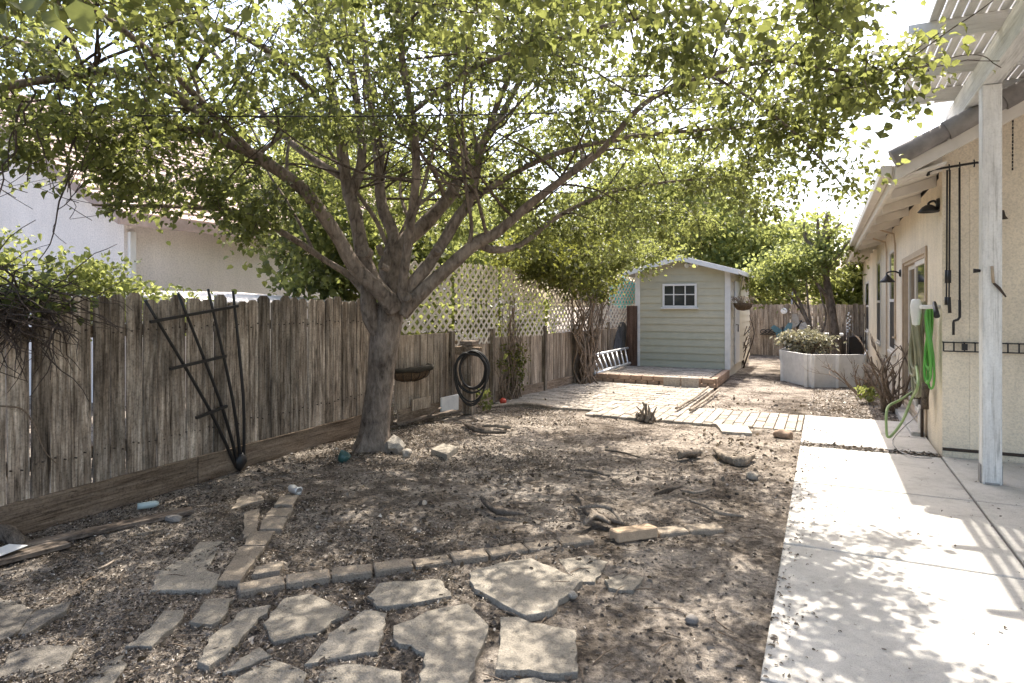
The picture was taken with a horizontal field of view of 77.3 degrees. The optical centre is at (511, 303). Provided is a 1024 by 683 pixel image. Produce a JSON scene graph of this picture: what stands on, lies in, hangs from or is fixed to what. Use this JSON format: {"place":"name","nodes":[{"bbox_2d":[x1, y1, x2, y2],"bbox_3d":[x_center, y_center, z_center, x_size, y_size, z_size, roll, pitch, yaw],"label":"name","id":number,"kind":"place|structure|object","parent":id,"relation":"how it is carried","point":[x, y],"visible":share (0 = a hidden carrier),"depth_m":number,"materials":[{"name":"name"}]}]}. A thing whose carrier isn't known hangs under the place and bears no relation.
{"place":"outdoors","nodes":[
{"label":"outdoors","id":0,"kind":"place"},
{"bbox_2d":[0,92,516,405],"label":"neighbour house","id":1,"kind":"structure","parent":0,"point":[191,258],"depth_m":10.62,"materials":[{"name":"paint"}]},
{"bbox_2d":[0,96,885,116],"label":"overhead cable","id":2,"kind":"object","parent":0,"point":[404,115],"visible":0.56,"depth_m":5.32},
{"bbox_2d":[0,307,939,682],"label":"ground","id":3,"kind":"structure","parent":0,"point":[730,655],"depth_m":4.27,"materials":[{"name":"soil"}]},
{"bbox_2d":[0,599,34,642],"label":"flagstone","id":4,"kind":"object","parent":3,"relation":"on","point":[14,618],"visible":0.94,"depth_m":3.09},
{"bbox_2d":[0,539,70,565],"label":"ground board","id":5,"kind":"object","parent":3,"relation":"on","point":[31,552],"visible":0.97,"depth_m":3.84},
{"bbox_2d":[0,645,78,682],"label":"flagstone","id":6,"kind":"object","parent":3,"relation":"on","point":[50,656],"visible":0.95,"depth_m":2.72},
{"bbox_2d":[18,601,71,637],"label":"flagstone","id":7,"kind":"object","parent":3,"relation":"on","point":[38,620],"visible":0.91,"depth_m":3.10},
{"bbox_2d":[85,654,127,682],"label":"flagstone","id":8,"kind":"object","parent":3,"relation":"on","point":[115,670],"visible":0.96,"depth_m":2.62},
{"bbox_2d":[21,507,193,548],"bbox_3d":[-2.666,1.490,4.277,0.100,0.030,0.995,0,0,45],"label":"ground board","id":9,"kind":"object","parent":3,"relation":"on","point":[105,528],"visible":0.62,"depth_m":4.24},
{"bbox_2d":[0,524,29,544],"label":"rock","id":10,"kind":"object","parent":9,"relation":"on","point":[10,534],"visible":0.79,"depth_m":3.91,"materials":[{"name":"grey stone"}]},
{"bbox_2d":[0,225,215,466],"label":"bright shrub","id":11,"kind":"object","parent":3,"relation":"on","point":[96,282],"visible":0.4,"depth_m":5.58,"materials":[{"name":"green plant"}]},
{"bbox_2d":[125,609,183,649],"bbox_3d":[-1.649,1.542,3.005,0.129,0.065,0.343,0,0,-1],"label":"flagstone","id":12,"kind":"object","parent":3,"relation":"on","point":[166,623],"visible":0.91,"depth_m":2.96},
{"bbox_2d":[151,541,221,594],"bbox_3d":[-1.837,1.533,3.696,0.335,0.073,0.717,0,0,-16],"label":"flagstone","id":13,"kind":"object","parent":3,"relation":"on","point":[199,580],"visible":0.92,"depth_m":3.54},
{"bbox_2d":[144,289,246,470],"bbox_3d":[-2.655,0.696,5.427,0.125,1.655,1.024,0,0,22],"label":"fan trellis","id":14,"kind":"object","parent":3,"relation":"on","point":[239,461],"visible":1,"depth_m":5.59,"materials":[{"name":"black metal"}]},
{"bbox_2d":[0,291,393,534],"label":"wooden fence","id":15,"kind":"object","parent":3,"relation":"on","point":[304,378],"visible":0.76,"depth_m":5.15,"materials":[{"name":"brown wood"}]},
{"bbox_2d":[0,220,132,401],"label":"dead creeper","id":16,"kind":"object","parent":15,"relation":"on","point":[14,295],"visible":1,"depth_m":4.09,"materials":[{"name":"brown plant"}]},
{"bbox_2d":[189,598,233,628],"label":"flagstone","id":17,"kind":"object","parent":3,"relation":"on","point":[212,613],"visible":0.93,"depth_m":3.12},
{"bbox_2d":[90,290,355,358],"bbox_3d":[-3.843,0.680,8.773,2.600,1.740,2.600,0,0,26],"label":"vinyl fence","id":18,"kind":"object","parent":3,"relation":"on","point":[241,296],"visible":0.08,"depth_m":8.83,"materials":[{"name":"white plastic"}]},
{"bbox_2d":[197,605,270,673],"bbox_3d":[-1.285,1.533,2.936,0.157,0.067,0.557,0,0,5],"label":"flagstone","id":19,"kind":"object","parent":3,"relation":"on","point":[237,629],"visible":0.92,"depth_m":2.89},
{"bbox_2d":[217,546,264,587],"bbox_3d":[-1.569,1.526,3.709,0.152,0.068,0.504,0,0,-7],"label":"edging paver","id":20,"kind":"object","parent":3,"relation":"on","point":[239,566],"visible":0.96,"depth_m":3.66,"materials":[{"name":"concrete"}]},
{"bbox_2d":[223,647,270,676],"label":"flagstone","id":21,"kind":"object","parent":3,"relation":"on","point":[259,655],"visible":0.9,"depth_m":2.69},
{"bbox_2d":[231,495,263,511],"bbox_3d":[-1.991,1.526,4.854,0.200,0.066,0.346,0,0,-14],"label":"edging paver","id":22,"kind":"object","parent":3,"relation":"on","point":[243,501],"visible":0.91,"depth_m":4.86,"materials":[{"name":"brick"}]},
{"bbox_2d":[242,508,259,540],"bbox_3d":[-1.790,1.525,4.391,0.106,0.067,0.582,0,0,-21],"label":"edging paver","id":23,"kind":"object","parent":3,"relation":"on","point":[251,521],"visible":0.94,"depth_m":4.40,"materials":[{"name":"concrete"}]},
{"bbox_2d":[244,531,274,548],"bbox_3d":[-1.623,1.526,4.100,0.151,0.065,0.259,0,0,-7],"label":"edging paver","id":24,"kind":"object","parent":3,"relation":"on","point":[258,538],"visible":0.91,"depth_m":4.08,"materials":[{"name":"concrete"}]},
{"bbox_2d":[237,575,284,597],"bbox_3d":[-1.345,1.531,3.436,0.229,0.070,0.115,0,0,-28],"label":"edging brick","id":25,"kind":"object","parent":3,"relation":"on","point":[255,587],"visible":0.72,"depth_m":3.41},
{"bbox_2d":[252,561,283,579],"bbox_3d":[-1.385,1.524,3.638,0.151,0.066,0.160,0,0,-14],"label":"edging paver","id":26,"kind":"object","parent":3,"relation":"on","point":[268,570],"visible":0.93,"depth_m":3.59,"materials":[{"name":"concrete"}]},
{"bbox_2d":[232,660,306,682],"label":"flagstone","id":27,"kind":"object","parent":3,"relation":"on","point":[278,672],"visible":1,"depth_m":2.59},
{"bbox_2d":[260,517,286,531],"bbox_3d":[-1.634,1.526,4.377,0.165,0.066,0.250,0,0,-10],"label":"edging paver","id":28,"kind":"object","parent":3,"relation":"on","point":[276,524],"visible":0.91,"depth_m":4.36,"materials":[{"name":"concrete"}]},
{"bbox_2d":[263,594,349,645],"bbox_3d":[-1.038,1.535,3.082,0.408,0.069,0.436,0,0,26],"label":"flagstone","id":29,"kind":"object","parent":3,"relation":"on","point":[290,619],"visible":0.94,"depth_m":3.06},
{"bbox_2d":[286,569,330,589],"bbox_3d":[-1.124,1.530,3.530,0.230,0.070,0.115,0,0,-21],"label":"edging brick","id":30,"kind":"object","parent":3,"relation":"on","point":[305,579],"visible":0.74,"depth_m":3.50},
{"bbox_2d":[197,85,468,312],"bbox_3d":[-2.601,-0.802,10.568,3.816,4.632,4.618,0,0,26],"label":"neighbour tree","id":31,"kind":"object","parent":3,"relation":"on","point":[326,280],"visible":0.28,"depth_m":9.44,"materials":[{"name":"green plant"}]},
{"bbox_2d":[304,610,386,668],"bbox_3d":[-0.700,1.531,2.895,0.270,0.066,0.491,0,0,7],"label":"flagstone","id":32,"kind":"object","parent":3,"relation":"on","point":[346,644],"visible":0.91,"depth_m":2.86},
{"bbox_2d":[332,564,371,581],"bbox_3d":[-0.899,1.526,3.603,0.218,0.071,0.116,0,0,-14],"label":"edging brick","id":33,"kind":"object","parent":3,"relation":"on","point":[353,572],"visible":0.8,"depth_m":3.57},
{"bbox_2d":[318,664,400,682],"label":"flagstone","id":34,"kind":"object","parent":3,"relation":"on","point":[355,673],"visible":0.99,"depth_m":2.59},
{"bbox_2d":[373,558,413,576],"bbox_3d":[-0.682,1.525,3.671,0.216,0.073,0.116,0,0,-20],"label":"edging brick","id":35,"kind":"object","parent":3,"relation":"on","point":[392,566],"visible":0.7,"depth_m":3.64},
{"bbox_2d":[385,434,405,453],"bbox_3d":[-1.185,1.456,6.569,0.213,0.216,0.219,0,0,-28],"label":"rock","id":36,"kind":"object","parent":3,"relation":"on","point":[395,444],"visible":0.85,"depth_m":6.50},
{"bbox_2d":[1,402,791,682],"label":"fallen twigs","id":37,"kind":"object","parent":3,"relation":"on","point":[261,664],"visible":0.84,"depth_m":3.92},
{"bbox_2d":[0,398,802,682],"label":"wood chips","id":38,"kind":"object","parent":3,"relation":"on","point":[14,679],"visible":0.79,"depth_m":3.73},
{"bbox_2d":[0,391,809,682],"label":"leaf litter","id":39,"kind":"object","parent":3,"relation":"on","point":[253,630],"visible":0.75,"depth_m":4.15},
{"bbox_2d":[367,579,451,610],"bbox_3d":[-0.540,1.532,3.353,0.425,0.067,0.288,0,0,-14],"label":"flagstone","id":40,"kind":"object","parent":3,"relation":"on","point":[395,595],"visible":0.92,"depth_m":3.31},
{"bbox_2d":[412,554,451,569],"bbox_3d":[-0.467,1.530,3.743,0.213,0.072,0.116,0,0,-22],"label":"edging brick","id":41,"kind":"object","parent":3,"relation":"on","point":[419,563],"visible":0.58,"depth_m":3.72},
{"bbox_2d":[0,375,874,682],"bbox_3d":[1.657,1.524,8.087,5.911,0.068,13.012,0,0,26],"label":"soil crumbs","id":42,"kind":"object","parent":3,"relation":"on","point":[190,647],"visible":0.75,"depth_m":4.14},
{"bbox_2d":[393,603,488,682],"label":"flagstone","id":43,"kind":"object","parent":3,"relation":"on","point":[450,649],"visible":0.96,"depth_m":2.84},
{"bbox_2d":[431,443,457,459],"bbox_3d":[-0.698,1.499,6.501,0.234,0.066,0.495,0,0,12],"label":"broken paver","id":44,"kind":"object","parent":3,"relation":"on","point":[446,451],"visible":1,"depth_m":6.45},
{"bbox_2d":[440,394,458,411],"bbox_3d":[-0.867,1.388,8.901,0.030,0.225,0.381,0,0,33],"label":"offcut block","id":45,"kind":"object","parent":3,"relation":"on","point":[451,402],"depth_m":8.88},
{"bbox_2d":[352,136,576,358],"bbox_3d":[-0.977,-0.980,12.119,4.273,4.986,7.139,0,0,26],"label":"neighbour tree","id":46,"kind":"object","parent":3,"relation":"on","point":[478,257],"visible":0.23,"depth_m":11.46,"materials":[{"name":"green plant"}]},
{"bbox_2d":[455,340,481,414],"bbox_3d":[-0.575,1.008,8.796,0.380,1.005,0.185,0,0,26],"label":"hose post","id":47,"kind":"object","parent":3,"relation":"on","point":[469,370],"visible":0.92,"depth_m":8.75,"materials":[{"name":"brown wood"}]},
{"bbox_2d":[453,350,489,406],"bbox_3d":[-0.539,0.994,8.602,0.494,0.765,0.096,0,0,0],"label":"garden hose","id":48,"kind":"object","parent":47,"relation":"hanging from","point":[463,356],"visible":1,"depth_m":8.58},
{"bbox_2d":[450,548,487,564],"bbox_3d":[-0.255,1.521,3.817,0.211,0.072,0.116,0,0,-17],"label":"edging brick","id":49,"kind":"object","parent":3,"relation":"on","point":[472,556],"visible":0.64,"depth_m":3.78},
{"bbox_2d":[0,0,1001,453],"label":"shade tree","id":50,"kind":"object","parent":3,"relation":"on","point":[532,50],"visible":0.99,"depth_m":5.41,"materials":[{"name":"green plant"}]},
{"bbox_2d":[0,61,157,281],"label":"hanging creeper","id":51,"kind":"object","parent":50,"relation":"hanging from","point":[20,105],"visible":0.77,"depth_m":4.34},
{"bbox_2d":[480,495,526,515],"bbox_3d":[-0.104,1.475,4.627,0.467,0.072,0.128,0,0,43],"label":"wood piece","id":52,"kind":"object","parent":3,"relation":"on","point":[498,510],"visible":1,"depth_m":4.56,"materials":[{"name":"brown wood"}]},
{"bbox_2d":[485,543,527,559],"bbox_3d":[-0.032,1.526,3.903,0.243,0.071,0.116,0,0,-24],"label":"edging brick","id":53,"kind":"object","parent":3,"relation":"on","point":[493,553],"visible":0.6,"depth_m":3.88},
{"bbox_2d":[394,322,626,420],"bbox_3d":[0.787,0.955,11.642,0.247,1.150,8.348,0,0,32],"label":"board fence","id":54,"kind":"object","parent":3,"relation":"on","point":[549,365],"visible":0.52,"depth_m":9.81,"materials":[{"name":"brown wood"}]},
{"bbox_2d":[394,363,433,381],"bbox_3d":[-1.249,0.899,8.245,0.237,0.223,0.820,0,0,36],"label":"wall basket","id":55,"kind":"object","parent":54,"relation":"attached to","point":[412,374],"depth_m":8.14,"materials":[{"name":"wicker"}]},
{"bbox_2d":[401,261,451,333],"bbox_3d":[-1.148,-0.090,8.609,0.014,0.964,1.003,0,0,37],"label":"lattice panel","id":56,"kind":"object","parent":54,"relation":"attached to","point":[429,310],"visible":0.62,"depth_m":8.70,"materials":[{"name":"paint"}]},
{"bbox_2d":[454,263,498,346],"bbox_3d":[-0.513,0.010,9.532,0.014,1.204,1.178,0,0,31],"label":"lattice panel","id":57,"kind":"object","parent":54,"relation":"attached to","point":[473,302],"visible":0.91,"depth_m":9.50,"materials":[{"name":"paint"}]},
{"bbox_2d":[500,267,544,336],"bbox_3d":[0.195,-0.020,10.597,0.014,1.144,1.310,0,0,35],"label":"lattice panel","id":58,"kind":"object","parent":54,"relation":"attached to","point":[520,300],"visible":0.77,"depth_m":10.55,"materials":[{"name":"paint"}]},
{"bbox_2d":[548,278,574,332],"bbox_3d":[0.908,-0.100,11.693,0.014,1.224,1.107,0,0,30],"label":"lattice panel","id":59,"kind":"object","parent":54,"relation":"attached to","point":[555,310],"visible":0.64,"depth_m":11.58,"materials":[{"name":"paint"}]},
{"bbox_2d":[613,322,626,349],"bbox_3d":[2.367,0.721,14.160,0.604,0.643,0.135,0,0,-44],"label":"grey board","id":60,"kind":"object","parent":54,"relation":"attached to","point":[620,339],"visible":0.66,"depth_m":14.18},
{"bbox_2d":[609,277,634,326],"bbox_3d":[2.626,-0.050,14.500,0.014,1.124,1.681,0,0,38],"label":"lattice panel","id":61,"kind":"object","parent":54,"relation":"attached to","point":[624,308],"visible":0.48,"depth_m":14.27,"materials":[{"name":"paint"}]},
{"bbox_2d":[491,293,530,399],"bbox_3d":[-0.022,0.675,10.184,0.428,1.790,1.073,0,0,41],"label":"climbing vine","id":62,"kind":"object","parent":3,"relation":"on","point":[516,362],"visible":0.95,"depth_m":10.16,"materials":[{"name":"green plant"}]},
{"bbox_2d":[469,558,582,621],"bbox_3d":[0.077,1.524,3.439,0.506,0.067,0.623,0,0,-41],"label":"flagstone","id":63,"kind":"object","parent":3,"relation":"on","point":[521,589],"visible":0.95,"depth_m":3.38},
{"bbox_2d":[495,617,577,679],"bbox_3d":[0.115,1.524,2.825,0.354,0.067,0.466,0,0,2],"label":"flagstone","id":64,"kind":"object","parent":3,"relation":"on","point":[541,651],"visible":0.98,"depth_m":2.75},
{"bbox_2d":[524,539,561,552],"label":"edging brick","id":65,"kind":"object","parent":3,"relation":"on","point":[531,547],"visible":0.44,"depth_m":3.96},
{"bbox_2d":[472,215,639,383],"bbox_3d":[1.090,-0.064,11.475,2.329,3.261,5.256,0,0,26],"label":"climbing vine","id":66,"kind":"object","parent":3,"relation":"on","point":[555,268],"visible":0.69,"depth_m":11.31,"materials":[{"name":"green plant"}]},
{"bbox_2d":[557,534,593,547],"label":"edging brick","id":67,"kind":"object","parent":3,"relation":"on","point":[581,540],"visible":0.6,"depth_m":4.04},
{"bbox_2d":[558,555,607,584],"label":"flagstone","id":68,"kind":"object","parent":3,"relation":"on","point":[596,569],"visible":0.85,"depth_m":3.67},
{"bbox_2d":[571,492,624,525],"bbox_3d":[0.546,1.467,4.575,0.164,0.066,0.656,0,0,-28],"label":"wood piece","id":69,"kind":"object","parent":3,"relation":"on","point":[587,511],"visible":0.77,"depth_m":4.45,"materials":[{"name":"brown wood"}]},
{"bbox_2d":[604,573,643,593],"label":"flagstone","id":70,"kind":"object","parent":3,"relation":"on","point":[632,583],"visible":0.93,"depth_m":3.48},
{"bbox_2d":[609,524,657,542],"bbox_3d":[0.789,1.485,4.147,0.297,0.082,0.126,0,0,-20],"label":"edging brick","id":71,"kind":"object","parent":3,"relation":"on","point":[633,533],"visible":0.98,"depth_m":4.10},
{"bbox_2d":[635,402,662,422],"bbox_3d":[1.775,1.415,8.338,0.377,0.254,0.200,0,0,26],"label":"dried stump","id":72,"kind":"object","parent":3,"relation":"on","point":[647,416],"visible":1,"depth_m":8.31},
{"bbox_2d":[592,365,729,388],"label":"brick platform","id":73,"kind":"structure","parent":3,"relation":"on","point":[710,378],"depth_m":12.34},
{"bbox_2d":[593,347,630,374],"bbox_3d":[1.998,1.153,13.136,0.360,0.472,1.566,0,0,41],"label":"aluminium ladder","id":74,"kind":"object","parent":73,"relation":"on","point":[615,366],"visible":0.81,"depth_m":13.15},
{"bbox_2d":[627,306,636,365],"bbox_3d":[2.628,0.720,13.999,0.220,1.360,0.100,0,0,26],"label":"brown post","id":75,"kind":"object","parent":73,"relation":"on","point":[632,334],"visible":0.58,"depth_m":13.95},
{"bbox_2d":[657,525,688,537],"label":"edging brick","id":76,"kind":"object","parent":3,"relation":"on","point":[671,531],"visible":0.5,"depth_m":4.22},
{"bbox_2d":[570,112,794,275],"bbox_3d":[5.504,-2.439,22.157,5.248,7.911,7.877,0,0,-42],"label":"background tree","id":77,"kind":"object","parent":3,"relation":"on","point":[713,208],"visible":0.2,"depth_m":21.42,"materials":[{"name":"green plant"}]},
{"bbox_2d":[623,255,753,376],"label":"garden shed","id":78,"kind":"structure","parent":3,"relation":"on","point":[690,317],"depth_m":13.59,"materials":[{"name":"green"}]},
{"bbox_2d":[661,283,697,308],"bbox_3d":[3.546,-0.162,13.567,0.780,0.535,0.057,0,0,26],"label":"window","id":79,"kind":"structure","parent":78,"relation":"in","point":[672,294],"depth_m":13.58,"materials":[{"name":"white glass"}]},
{"bbox_2d":[734,281,739,363],"bbox_3d":[5.019,0.400,14.185,0.078,1.800,0.800,0,0,26],"label":"door","id":80,"kind":"structure","parent":78,"relation":"in","point":[736,284],"depth_m":14.01,"materials":[{"name":"wood"}]},
{"bbox_2d":[684,523,724,535],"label":"edging brick","id":81,"kind":"object","parent":3,"relation":"on","point":[708,529],"visible":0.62,"depth_m":4.26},
{"bbox_2d":[571,157,844,282],"bbox_3d":[10.141,-3.727,37.441,16.594,10.455,8.447,0,0,26],"label":"background tree","id":82,"kind":"object","parent":3,"relation":"on","point":[786,217],"visible":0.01,"depth_m":36.03,"materials":[{"name":"green plant"}]},
{"bbox_2d":[589,304,865,355],"bbox_3d":[7.736,0.749,18.713,11.501,1.521,0.079,0,0,26],"label":"fence","id":83,"kind":"object","parent":3,"relation":"on","point":[768,317],"visible":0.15,"depth_m":18.58,"materials":[{"name":"brown wood"}]},
{"bbox_2d":[716,423,751,435],"bbox_3d":[2.662,1.519,7.692,0.364,0.067,0.543,0,0,14],"label":"stepping stone","id":84,"kind":"object","parent":3,"relation":"on","point":[733,429],"visible":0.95,"depth_m":7.59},
{"bbox_2d":[712,447,756,466],"bbox_3d":[2.111,1.489,6.241,0.298,0.113,0.480,0,0,-40],"label":"wood piece","id":85,"kind":"object","parent":3,"relation":"on","point":[729,458],"visible":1,"depth_m":6.09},
{"bbox_2d":[682,207,854,304],"bbox_3d":[8.033,-0.996,20.463,5.146,4.993,4.138,0,0,26],"label":"background tree","id":86,"kind":"object","parent":3,"relation":"on","point":[753,243],"visible":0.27,"depth_m":20.22,"materials":[{"name":"green plant"}]},
{"bbox_2d":[735,238,847,352],"bbox_3d":[6.209,0.029,14.340,2.190,2.998,1.752,0,0,3],"label":"leaning tree","id":87,"kind":"object","parent":3,"relation":"on","point":[785,272],"visible":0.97,"depth_m":14.13,"materials":[{"name":"green plant"}]},
{"bbox_2d":[774,206,869,353],"bbox_3d":[7.013,-0.349,14.452,2.338,3.745,1.797,0,0,-13],"label":"slender tree","id":88,"kind":"object","parent":3,"relation":"on","point":[825,241],"visible":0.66,"depth_m":14.24,"materials":[{"name":"green plant"}]},
{"bbox_2d":[779,346,867,387],"bbox_3d":[6.143,1.225,12.634,1.598,0.613,2.454,0,0,26],"label":"planter box","id":89,"kind":"object","parent":3,"relation":"on","point":[795,366],"visible":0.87,"depth_m":11.70,"materials":[{"name":"concrete"}]},
{"bbox_2d":[769,325,846,353],"bbox_3d":[5.847,0.741,12.705,1.181,0.639,1.254,0,0,-3],"label":"pale shrub","id":90,"kind":"object","parent":89,"relation":"on","point":[808,340],"visible":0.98,"depth_m":12.50,"materials":[{"name":"green plant"}]},
{"bbox_2d":[796,259,863,335],"bbox_3d":[10.985,-0.123,20.025,3.498,3.246,3.824,0,0,-43],"label":"background tree","id":91,"kind":"object","parent":3,"relation":"on","point":[842,295],"visible":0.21,"depth_m":19.79,"materials":[{"name":"green plant"}]},
{"bbox_2d":[807,351,886,396],"bbox_3d":[5.592,1.086,10.695,1.011,0.906,1.243,0,0,-3],"label":"rose bush","id":92,"kind":"object","parent":3,"relation":"on","point":[851,387],"visible":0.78,"depth_m":10.52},
{"bbox_2d":[808,388,899,421],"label":"leaf litter","id":93,"kind":"object","parent":3,"relation":"on","point":[858,400],"visible":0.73,"depth_m":9.60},
{"bbox_2d":[853,385,879,403],"bbox_3d":[5.463,1.386,9.818,0.407,0.295,0.454,0,0,26],"label":"young plant","id":94,"kind":"object","parent":3,"relation":"on","point":[869,395],"visible":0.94,"depth_m":9.81,"materials":[{"name":"green plant"}]},
{"bbox_2d":[850,330,910,412],"bbox_3d":[5.370,0.931,9.052,0.804,1.226,0.947,0,0,-14],"label":"rose bush","id":95,"kind":"object","parent":3,"relation":"on","point":[885,393],"visible":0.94,"depth_m":9.00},
{"bbox_2d":[842,79,1023,463],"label":"stucco house","id":96,"kind":"structure","parent":3,"relation":"on","point":[894,230],"depth_m":6.28,"materials":[{"name":"paint"}]},
{"bbox_2d":[875,259,880,345],"bbox_3d":[7.831,-0.025,13.649,0.090,1.789,1.100,0,0,26],"label":"window","id":97,"kind":"structure","parent":96,"relation":"in","point":[878,342],"depth_m":13.51,"materials":[{"name":"paint"}]},
{"bbox_2d":[887,249,895,355],"bbox_3d":[6.494,-0.035,10.907,0.090,1.769,1.100,0,0,26],"label":"window","id":98,"kind":"structure","parent":96,"relation":"in","point":[892,347],"depth_m":11.06,"materials":[{"name":"paint"}]},
{"bbox_2d":[885,313,922,437],"bbox_3d":[4.514,0.757,7.315,0.329,1.320,1.929,0,0,35],"label":"garden hose","id":99,"kind":"object","parent":96,"relation":"hanging from","point":[892,434],"visible":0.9,"depth_m":6.82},
{"bbox_2d":[902,246,926,435],"bbox_3d":[5.282,0.415,8.311,0.152,2.150,2.450,0,0,26],"label":"sliding door","id":100,"kind":"structure","parent":96,"relation":"in","point":[914,266],"depth_m":8.99,"materials":[{"name":"paint"}]},
{"bbox_2d":[908,301,926,397],"bbox_3d":[4.437,0.498,6.979,0.187,1.064,0.458,0,0,26],"label":"garden hose","id":101,"kind":"object","parent":96,"relation":"hanging from","point":[916,347],"visible":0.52,"depth_m":6.88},
{"bbox_2d":[910,299,940,325],"bbox_3d":[4.207,0.091,6.527,0.198,0.284,0.231,0,0,0],"label":"hose hanger","id":102,"kind":"object","parent":96,"relation":"attached to","point":[916,306],"visible":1,"depth_m":6.55,"materials":[{"name":"white plastic"}]},
{"bbox_2d":[923,309,935,389],"bbox_3d":[4.236,0.450,6.497,0.092,0.842,0.262,0,0,26],"label":"garden hose","id":103,"kind":"object","parent":102,"relation":"hanging from","point":[929,361],"visible":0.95,"depth_m":6.45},
{"bbox_2d":[926,159,978,175],"bbox_3d":[4.275,-1.298,6.173,0.478,0.165,0.037,0,0,26],"label":"hanging bracket","id":104,"kind":"object","parent":96,"relation":"attached to","point":[959,165],"visible":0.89,"depth_m":6.17,"materials":[{"name":"black metal"}]},
{"bbox_2d":[944,170,947,304],"bbox_3d":[4.216,-0.645,6.210,0.032,1.310,0.030,0,0,4],"label":"garden rod","id":105,"kind":"object","parent":104,"relation":"hanging from","point":[945,301],"visible":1,"depth_m":6.20,"materials":[{"name":"black metal"}]},
{"bbox_2d":[947,170,951,312],"bbox_3d":[4.220,-0.603,6.175,0.030,1.380,0.034,0,0,-41],"label":"garden rod","id":106,"kind":"object","parent":104,"relation":"hanging from","point":[949,282],"visible":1,"depth_m":6.17,"materials":[{"name":"black metal"}]},
{"bbox_2d":[952,168,960,334],"bbox_3d":[4.289,-0.505,6.175,0.074,1.610,0.024,0,0,26],"label":"garden rod","id":107,"kind":"object","parent":104,"relation":"hanging from","point":[959,243],"visible":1,"depth_m":6.16,"materials":[{"name":"black metal"}]},
{"bbox_2d":[942,341,1023,353],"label":"wall rack","id":108,"kind":"object","parent":96,"relation":"attached to","point":[964,346],"depth_m":6.17,"materials":[{"name":"black metal"}]},
{"bbox_2d":[0,0,968,306],"label":"sky","id":109,"kind":"structure","parent":0,"point":[909,12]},
{"bbox_2d":[495,381,803,431],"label":"paver path","id":110,"kind":"structure","parent":0,"point":[622,402],"depth_m":9.54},
{"bbox_2d":[760,415,1023,682],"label":"concrete path","id":111,"kind":"structure","parent":0,"point":[877,578],"depth_m":3.54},
{"bbox_2d":[799,440,941,457],"bbox_3d":[3.660,1.505,6.603,1.295,0.078,0.333,0,0,26],"label":"path debris","id":112,"kind":"object","parent":111,"relation":"on","point":[865,449],"visible":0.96,"depth_m":6.59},
{"bbox_2d":[761,416,1023,682],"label":"path litter","id":113,"kind":"object","parent":111,"relation":"on","point":[777,642],"visible":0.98,"depth_m":3.48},
{"bbox_2d":[942,456,1023,567],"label":"patio slab","id":114,"kind":"structure","parent":0,"point":[1005,499],"depth_m":4.98,"materials":[{"name":"concrete"}]},
{"bbox_2d":[888,0,1023,485],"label":"pergola","id":115,"kind":"object","parent":114,"relation":"on","point":[995,29],"visible":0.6,"depth_m":5.30,"materials":[{"name":"white wood"}]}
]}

